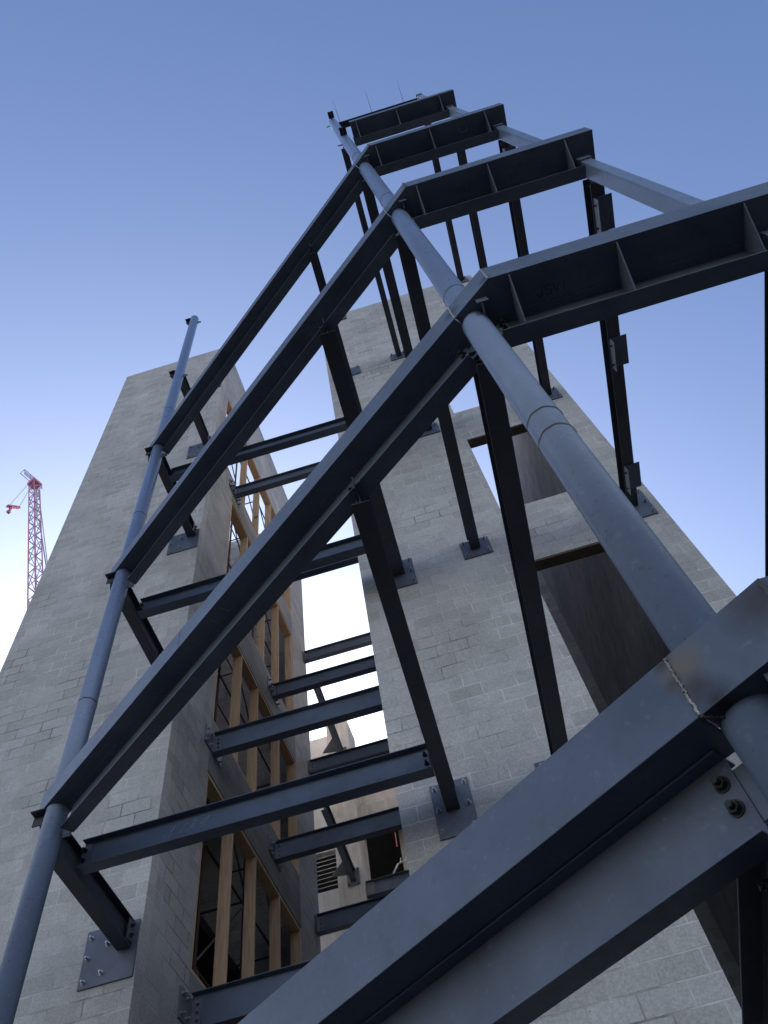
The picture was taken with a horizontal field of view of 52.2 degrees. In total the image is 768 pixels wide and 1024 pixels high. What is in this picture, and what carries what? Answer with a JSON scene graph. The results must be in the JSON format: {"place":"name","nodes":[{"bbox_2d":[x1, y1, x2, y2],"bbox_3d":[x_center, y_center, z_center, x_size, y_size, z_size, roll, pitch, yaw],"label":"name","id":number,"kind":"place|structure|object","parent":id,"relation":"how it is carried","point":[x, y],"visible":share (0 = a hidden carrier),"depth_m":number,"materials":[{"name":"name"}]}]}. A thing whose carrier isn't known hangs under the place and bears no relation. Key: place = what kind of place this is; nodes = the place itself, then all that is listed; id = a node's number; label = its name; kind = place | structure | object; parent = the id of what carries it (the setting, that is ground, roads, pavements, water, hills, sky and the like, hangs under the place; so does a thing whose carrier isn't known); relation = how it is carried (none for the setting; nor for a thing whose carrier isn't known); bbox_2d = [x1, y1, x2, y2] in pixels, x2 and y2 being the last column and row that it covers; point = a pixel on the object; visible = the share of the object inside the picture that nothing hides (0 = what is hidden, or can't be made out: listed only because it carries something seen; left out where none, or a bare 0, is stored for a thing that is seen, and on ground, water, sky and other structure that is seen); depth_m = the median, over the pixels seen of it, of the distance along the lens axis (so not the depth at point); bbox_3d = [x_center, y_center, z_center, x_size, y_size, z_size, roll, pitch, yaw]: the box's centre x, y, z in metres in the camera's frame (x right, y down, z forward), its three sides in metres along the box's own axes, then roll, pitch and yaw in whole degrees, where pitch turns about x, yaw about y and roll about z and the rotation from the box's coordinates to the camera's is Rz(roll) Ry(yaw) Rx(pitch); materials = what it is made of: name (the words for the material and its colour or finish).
{"place":"outdoors","nodes":[
{"label":"outdoors","id":0,"kind":"place"},
{"bbox_2d":[0,0,767,746],"label":"sky","id":1,"kind":"structure","parent":0,"point":[161,161],"materials":[{"name":"blue"}]},
{"label":"ground","id":2,"kind":"structure","parent":0,"visible":0},
{"bbox_2d":[6,469,47,607],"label":"tower crane","id":3,"kind":"object","parent":2,"relation":"on","point":[34,484],"visible":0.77,"depth_m":56.83,"materials":[{"name":"red paint"}]},
{"bbox_2d":[0,315,200,1023],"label":"pipe column","id":4,"kind":"structure","parent":2,"relation":"on","point":[51,818],"depth_m":8.47,"materials":[{"name":"metal"}]},
{"bbox_2d":[54,834,135,950],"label":"bracket beam","id":5,"kind":"structure","parent":4,"relation":"attached to","point":[99,901],"depth_m":8.12,"materials":[{"name":"metal"}]},
{"bbox_2d":[122,587,163,664],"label":"bracket beam","id":6,"kind":"structure","parent":4,"relation":"attached to","point":[147,639],"depth_m":11.40,"materials":[{"name":"metal"}]},
{"bbox_2d":[158,457,196,537],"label":"bracket beam","id":7,"kind":"structure","parent":4,"relation":"attached to","point":[189,526],"depth_m":14.88,"materials":[{"name":"metal"}]},
{"bbox_2d":[181,377,210,444],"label":"bracket beam","id":8,"kind":"structure","parent":4,"relation":"attached to","point":[199,423],"depth_m":18.66,"materials":[{"name":"metal"}]},
{"bbox_2d":[0,349,320,1023],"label":"masonry tower","id":9,"kind":"structure","parent":2,"relation":"on","point":[43,671],"depth_m":13.14,"materials":[{"name":"grey concrete"}]},
{"bbox_2d":[77,918,140,991],"bbox_3d":[-2.958,4.734,8.431,0.610,0.630,0.075,-16,-58,2],"label":"anchor plate","id":10,"kind":"object","parent":9,"relation":"attached to","point":[104,962],"visible":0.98,"depth_m":8.37,"materials":[{"name":"grey metal"}]},
{"bbox_2d":[167,529,199,554],"bbox_3d":[-3.935,0.561,15.340,0.610,0.630,0.075,-16,-58,2],"label":"anchor plate","id":11,"kind":"object","parent":9,"relation":"attached to","point":[180,542],"visible":0.91,"depth_m":15.29,"materials":[{"name":"grey metal"}]},
{"bbox_2d":[186,443,205,458],"bbox_3d":[-4.423,-1.522,18.790,0.610,0.630,0.075,-16,-58,2],"label":"anchor plate","id":12,"kind":"object","parent":9,"relation":"attached to","point":[194,450],"visible":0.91,"depth_m":18.79,"materials":[{"name":"grey metal"}]},
{"bbox_2d":[177,960,310,1023],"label":"link beam","id":13,"kind":"structure","parent":9,"relation":"attached to","point":[236,1001],"depth_m":9.15,"materials":[{"name":"metal"}]},
{"bbox_2d":[190,773,300,988],"bbox_3d":[-2.033,6.636,11.987,0.193,3.045,4.572,-16,-58,2],"label":"timber frame","id":14,"kind":"object","parent":9,"relation":"in","point":[254,870],"visible":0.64,"depth_m":12.29,"materials":[{"name":"brown wood"}]},
{"bbox_2d":[212,646,298,874],"bbox_3d":[-2.516,4.575,15.399,0.193,2.875,4.572,-16,-58,2],"label":"timber frame","id":15,"kind":"object","parent":9,"relation":"in","point":[241,669],"visible":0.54,"depth_m":15.93,"materials":[{"name":"brown wood"}]},
{"bbox_2d":[225,400,290,613],"bbox_3d":[-3.647,-0.133,22.380,0.193,3.545,5.442,-16,-58,2],"label":"timber frame","id":16,"kind":"object","parent":9,"relation":"on","point":[269,514],"visible":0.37,"depth_m":22.76,"materials":[{"name":"brown wood"}]},
{"bbox_2d":[225,502,293,710],"bbox_3d":[-3.015,2.440,18.934,0.193,3.395,4.572,-16,-58,2],"label":"timber frame","id":17,"kind":"object","parent":9,"relation":"in","point":[277,620],"visible":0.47,"depth_m":19.50,"materials":[{"name":"brown wood"}]},
{"bbox_2d":[229,462,318,507],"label":"link beam","id":18,"kind":"structure","parent":9,"relation":"attached to","point":[271,482],"depth_m":19.57,"materials":[{"name":"metal"}]},
{"bbox_2d":[204,685,382,766],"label":"link beam","id":19,"kind":"structure","parent":9,"relation":"attached to","point":[298,721],"depth_m":12.55,"materials":[{"name":"metal"}]},
{"bbox_2d":[267,655,375,707],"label":"link beam","id":20,"kind":"structure","parent":9,"relation":"attached to","point":[322,678],"depth_m":17.48,"materials":[{"name":"metal"}]},
{"bbox_2d":[294,556,358,581],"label":"link beam","id":21,"kind":"structure","parent":9,"relation":"attached to","point":[327,568],"depth_m":15.84,"materials":[{"name":"metal"}]},
{"bbox_2d":[268,806,401,871],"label":"link beam","id":22,"kind":"structure","parent":9,"relation":"attached to","point":[344,833],"depth_m":14.13,"materials":[{"name":"metal"}]},
{"bbox_2d":[302,632,371,663],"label":"link beam","id":23,"kind":"structure","parent":9,"relation":"attached to","point":[336,648],"depth_m":22.26,"materials":[{"name":"metal"}]},
{"bbox_2d":[308,738,389,774],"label":"link beam","id":24,"kind":"structure","parent":9,"relation":"attached to","point":[348,756],"depth_m":18.89,"materials":[{"name":"metal"}]},
{"bbox_2d":[314,894,387,936],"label":"link beam","id":25,"kind":"structure","parent":9,"relation":"attached to","point":[337,919],"depth_m":15.53,"materials":[{"name":"metal"}]},
{"bbox_2d":[192,462,270,987],"bbox_3d":[-3.496,5.074,15.280,1.222,24.800,5.351,-16,-58,2],"label":"scaffold","id":26,"kind":"object","parent":2,"relation":"on","point":[199,913],"visible":0.06,"depth_m":14.03,"materials":[{"name":"red paint"}]},
{"bbox_2d":[310,721,408,951],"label":"tan building","id":27,"kind":"structure","parent":2,"relation":"on","point":[376,857],"depth_m":21.95,"materials":[{"name":"concrete"}]},
{"bbox_2d":[314,687,346,753],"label":"back beam","id":28,"kind":"structure","parent":27,"relation":"attached to","point":[335,741],"depth_m":23.19,"materials":[{"name":"metal"}]},
{"bbox_2d":[321,806,360,886],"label":"back beam","id":29,"kind":"structure","parent":27,"relation":"attached to","point":[347,868],"depth_m":19.82,"materials":[{"name":"metal"}]},
{"bbox_2d":[365,869,409,898],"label":"link beam","id":30,"kind":"structure","parent":27,"relation":"attached to","point":[383,885],"depth_m":19.92,"materials":[{"name":"metal"}]},
{"bbox_2d":[392,856,406,873],"bbox_3d":[0.415,9.512,21.070,0.503,0.472,0.048,-16,-58,2],"label":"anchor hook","id":31,"kind":"object","parent":27,"relation":"attached to","point":[400,862],"visible":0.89,"depth_m":21.12,"materials":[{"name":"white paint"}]},
{"bbox_2d":[324,275,767,1023],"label":"masonry tower","id":32,"kind":"structure","parent":2,"relation":"on","point":[464,619],"depth_m":10.66,"materials":[{"name":"grey concrete"}]},
{"bbox_2d":[309,244,361,412],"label":"bracket beam","id":33,"kind":"structure","parent":32,"relation":"attached to","point":[317,270],"depth_m":13.14,"materials":[{"name":"metal"}]},
{"bbox_2d":[169,417,346,482],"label":"tie beam","id":34,"kind":"structure","parent":33,"relation":"on","point":[295,438],"depth_m":14.65,"materials":[{"name":"metal"}]},
{"bbox_2d":[350,365,360,375],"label":"anchor plate","id":35,"kind":"object","parent":32,"relation":"attached to","point":[355,370],"visible":0.55,"depth_m":18.25,"materials":[{"name":"grey metal"}]},
{"bbox_2d":[318,318,404,576],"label":"bracket beam","id":36,"kind":"structure","parent":32,"relation":"attached to","point":[339,372],"depth_m":9.93,"materials":[{"name":"metal"}]},
{"bbox_2d":[137,534,365,618],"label":"tie beam","id":37,"kind":"structure","parent":36,"relation":"attached to","point":[202,590],"depth_m":11.25,"materials":[{"name":"metal"}]},
{"bbox_2d":[390,350,404,360],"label":"anchor plate","id":38,"kind":"object","parent":32,"relation":"attached to","point":[393,357],"visible":0.66,"depth_m":18.27,"materials":[{"name":"grey metal"}]},
{"bbox_2d":[348,477,459,811],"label":"bracket beam","id":39,"kind":"structure","parent":32,"relation":"attached to","point":[371,538],"depth_m":6.71,"materials":[{"name":"metal"}]},
{"bbox_2d":[77,743,434,874],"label":"tie beam","id":40,"kind":"structure","parent":39,"relation":"attached to","point":[384,772],"depth_m":7.82,"materials":[{"name":"metal"}]},
{"bbox_2d":[394,557,417,588],"bbox_3d":[0.252,0.873,11.366,0.380,0.620,0.075,-16,-58,2],"label":"anchor plate","id":41,"kind":"object","parent":32,"relation":"attached to","point":[408,578],"visible":0.52,"depth_m":11.28,"materials":[{"name":"grey metal"}]},
{"bbox_2d":[420,422,440,437],"bbox_3d":[0.827,-1.574,14.853,0.420,0.380,0.075,-16,-58,2],"label":"anchor plate","id":42,"kind":"object","parent":32,"relation":"attached to","point":[435,428],"visible":0.52,"depth_m":14.77,"materials":[{"name":"grey metal"}]},
{"bbox_2d":[429,777,477,840],"bbox_3d":[0.702,2.968,7.917,0.410,0.640,0.075,-16,-58,2],"label":"anchor plate","id":43,"kind":"object","parent":32,"relation":"attached to","point":[453,823],"visible":0.81,"depth_m":7.87,"materials":[{"name":"grey metal"}]},
{"bbox_2d":[459,535,493,559],"bbox_3d":[1.333,0.500,11.411,0.430,0.400,0.075,-16,-58,2],"label":"anchor plate","id":44,"kind":"object","parent":32,"relation":"attached to","point":[483,549],"visible":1,"depth_m":11.37,"materials":[{"name":"grey metal"}]},
{"bbox_2d":[394,230,480,549],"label":"bracket beam","id":45,"kind":"structure","parent":44,"relation":"attached to","point":[414,286],"depth_m":10.33,"materials":[{"name":"metal"}]},
{"bbox_2d":[534,760,544,767],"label":"anchor plate","id":46,"kind":"object","parent":32,"relation":"attached to","point":[537,764],"visible":0.06,"depth_m":8.09,"materials":[{"name":"grey metal"}]},
{"bbox_2d":[469,351,567,754],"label":"bracket beam","id":47,"kind":"structure","parent":46,"relation":"attached to","point":[494,414],"depth_m":6.35,"materials":[{"name":"metal"}]},
{"bbox_2d":[548,386,562,399],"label":"anchor plate","id":48,"kind":"object","parent":32,"relation":"attached to","point":[556,394],"visible":0.53,"depth_m":14.69,"materials":[{"name":"grey metal"}]},
{"bbox_2d":[498,140,551,394],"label":"bracket beam","id":49,"kind":"structure","parent":48,"relation":"attached to","point":[522,250],"depth_m":13.31,"materials":[{"name":"metal"}]},
{"bbox_2d":[635,489,657,517],"bbox_3d":[3.586,-0.119,11.261,0.440,0.660,0.075,-16,-58,2],"label":"anchor plate","id":50,"kind":"object","parent":32,"relation":"attached to","point":[645,507],"visible":0.49,"depth_m":11.16,"materials":[{"name":"grey metal"}]},
{"bbox_2d":[582,179,641,506],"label":"bracket beam","id":51,"kind":"structure","parent":50,"relation":"attached to","point":[599,209],"depth_m":10.18,"materials":[{"name":"metal"}]},
{"bbox_2d":[737,857,767,1023],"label":"bracket beam","id":52,"kind":"structure","parent":32,"relation":"attached to","point":[752,892],"depth_m":2.67,"materials":[{"name":"metal"}]},
{"bbox_2d":[764,271,767,576],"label":"bracket beam","id":53,"kind":"structure","parent":32,"relation":"attached to","point":[766,401],"depth_m":6.22,"materials":[{"name":"metal"}]},
{"bbox_2d":[327,111,767,801],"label":"pipe column","id":54,"kind":"structure","parent":2,"relation":"on","point":[673,603],"depth_m":3.47,"materials":[{"name":"metal"}]},
{"bbox_2d":[110,208,399,590],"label":"edge beam","id":55,"kind":"structure","parent":54,"relation":"attached to","point":[360,268],"depth_m":10.05,"materials":[{"name":"metal"}]},
{"bbox_2d":[148,163,363,461],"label":"edge beam","id":56,"kind":"structure","parent":54,"relation":"attached to","point":[332,212],"depth_m":13.53,"materials":[{"name":"metal"}]},
{"bbox_2d":[39,307,478,832],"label":"edge beam","id":57,"kind":"structure","parent":54,"relation":"attached to","point":[431,377],"depth_m":6.53,"materials":[{"name":"metal"}]},
{"bbox_2d":[341,145,401,356],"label":"bracket beam","id":58,"kind":"structure","parent":54,"relation":"attached to","point":[359,206],"depth_m":17.41,"materials":[{"name":"metal"}]},
{"bbox_2d":[333,85,417,127],"bbox_3d":[-0.220,-9.994,19.187,2.080,0.202,0.630,-16,-58,2],"label":"roof angle","id":59,"kind":"object","parent":54,"relation":"attached to","point":[346,123],"visible":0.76,"depth_m":19.30,"materials":[{"name":"black metal"}]},
{"bbox_2d":[360,178,431,430],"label":"bracket beam","id":60,"kind":"structure","parent":54,"relation":"attached to","point":[371,203],"depth_m":13.40,"materials":[{"name":"metal"}]},
{"bbox_2d":[354,103,506,175],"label":"edge beam","id":61,"kind":"structure","parent":54,"relation":"attached to","point":[430,142],"depth_m":12.54,"materials":[{"name":"metal"}]},
{"bbox_2d":[445,105,468,117],"bbox_3d":[1.586,-7.187,14.361,0.155,4.052,0.195,-16,-58,2],"label":"tube post","id":62,"kind":"object","parent":61,"relation":"on","point":[454,111],"visible":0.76,"depth_m":15.45,"materials":[{"name":"black metal"}]},
{"bbox_2d":[349,89,456,145],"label":"edge beam","id":63,"kind":"structure","parent":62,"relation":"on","point":[398,119],"depth_m":15.98,"materials":[{"name":"metal"}]},
{"bbox_2d":[415,93,426,98],"bbox_3d":[1.103,-9.249,17.775,0.155,3.959,0.195,-16,-58,2],"label":"tube post","id":64,"kind":"object","parent":63,"relation":"on","point":[419,96],"visible":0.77,"depth_m":19.15,"materials":[{"name":"black metal"}]},
{"bbox_2d":[384,127,595,228],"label":"edge beam","id":65,"kind":"structure","parent":54,"relation":"attached to","point":[489,182],"depth_m":9.09,"materials":[{"name":"metal"}]},
{"bbox_2d":[492,123,541,147],"bbox_3d":[2.074,-5.101,10.908,0.155,4.052,0.195,-16,-58,2],"label":"tube post","id":66,"kind":"object","parent":65,"relation":"on","point":[514,137],"visible":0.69,"depth_m":11.65,"materials":[{"name":"black metal"}]},
{"bbox_2d":[238,658,767,1023],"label":"edge beam","id":67,"kind":"structure","parent":54,"relation":"attached to","point":[631,819],"depth_m":2.67,"materials":[{"name":"metal"}]},
{"bbox_2d":[449,182,767,347],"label":"edge beam","id":68,"kind":"structure","parent":54,"relation":"attached to","point":[660,258],"depth_m":5.65,"materials":[{"name":"metal"}]},
{"bbox_2d":[575,155,703,212],"bbox_3d":[2.562,-3.015,7.454,0.155,4.052,0.195,-16,-58,2],"label":"tube post","id":69,"kind":"object","parent":68,"relation":"on","point":[657,196],"visible":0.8,"depth_m":7.72,"materials":[{"name":"black metal"}]},
{"bbox_2d":[665,576,767,726],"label":"edge beam","id":70,"kind":"structure","parent":54,"relation":"attached to","point":[718,662],"depth_m":2.44,"materials":[{"name":"metal"}]},
{"bbox_2d":[759,229,767,248],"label":"tube post","id":71,"kind":"object","parent":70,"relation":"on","point":[763,234],"visible":0.45,"depth_m":5.63,"materials":[{"name":"black metal"}]},
{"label":"anchor plate","id":72,"kind":"object","parent":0,"visible":0},
{"bbox_2d":[425,123,463,280],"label":"bracket beam","id":73,"kind":"structure","parent":72,"relation":"attached to","point":[451,233],"depth_m":21.15,"materials":[{"name":"metal"}]},
{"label":"anchor plate","id":74,"kind":"object","parent":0,"visible":0},
{"bbox_2d":[457,150,487,268],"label":"bracket beam","id":75,"kind":"structure","parent":74,"relation":"attached to","point":[475,224],"depth_m":17.09,"materials":[{"name":"metal"}]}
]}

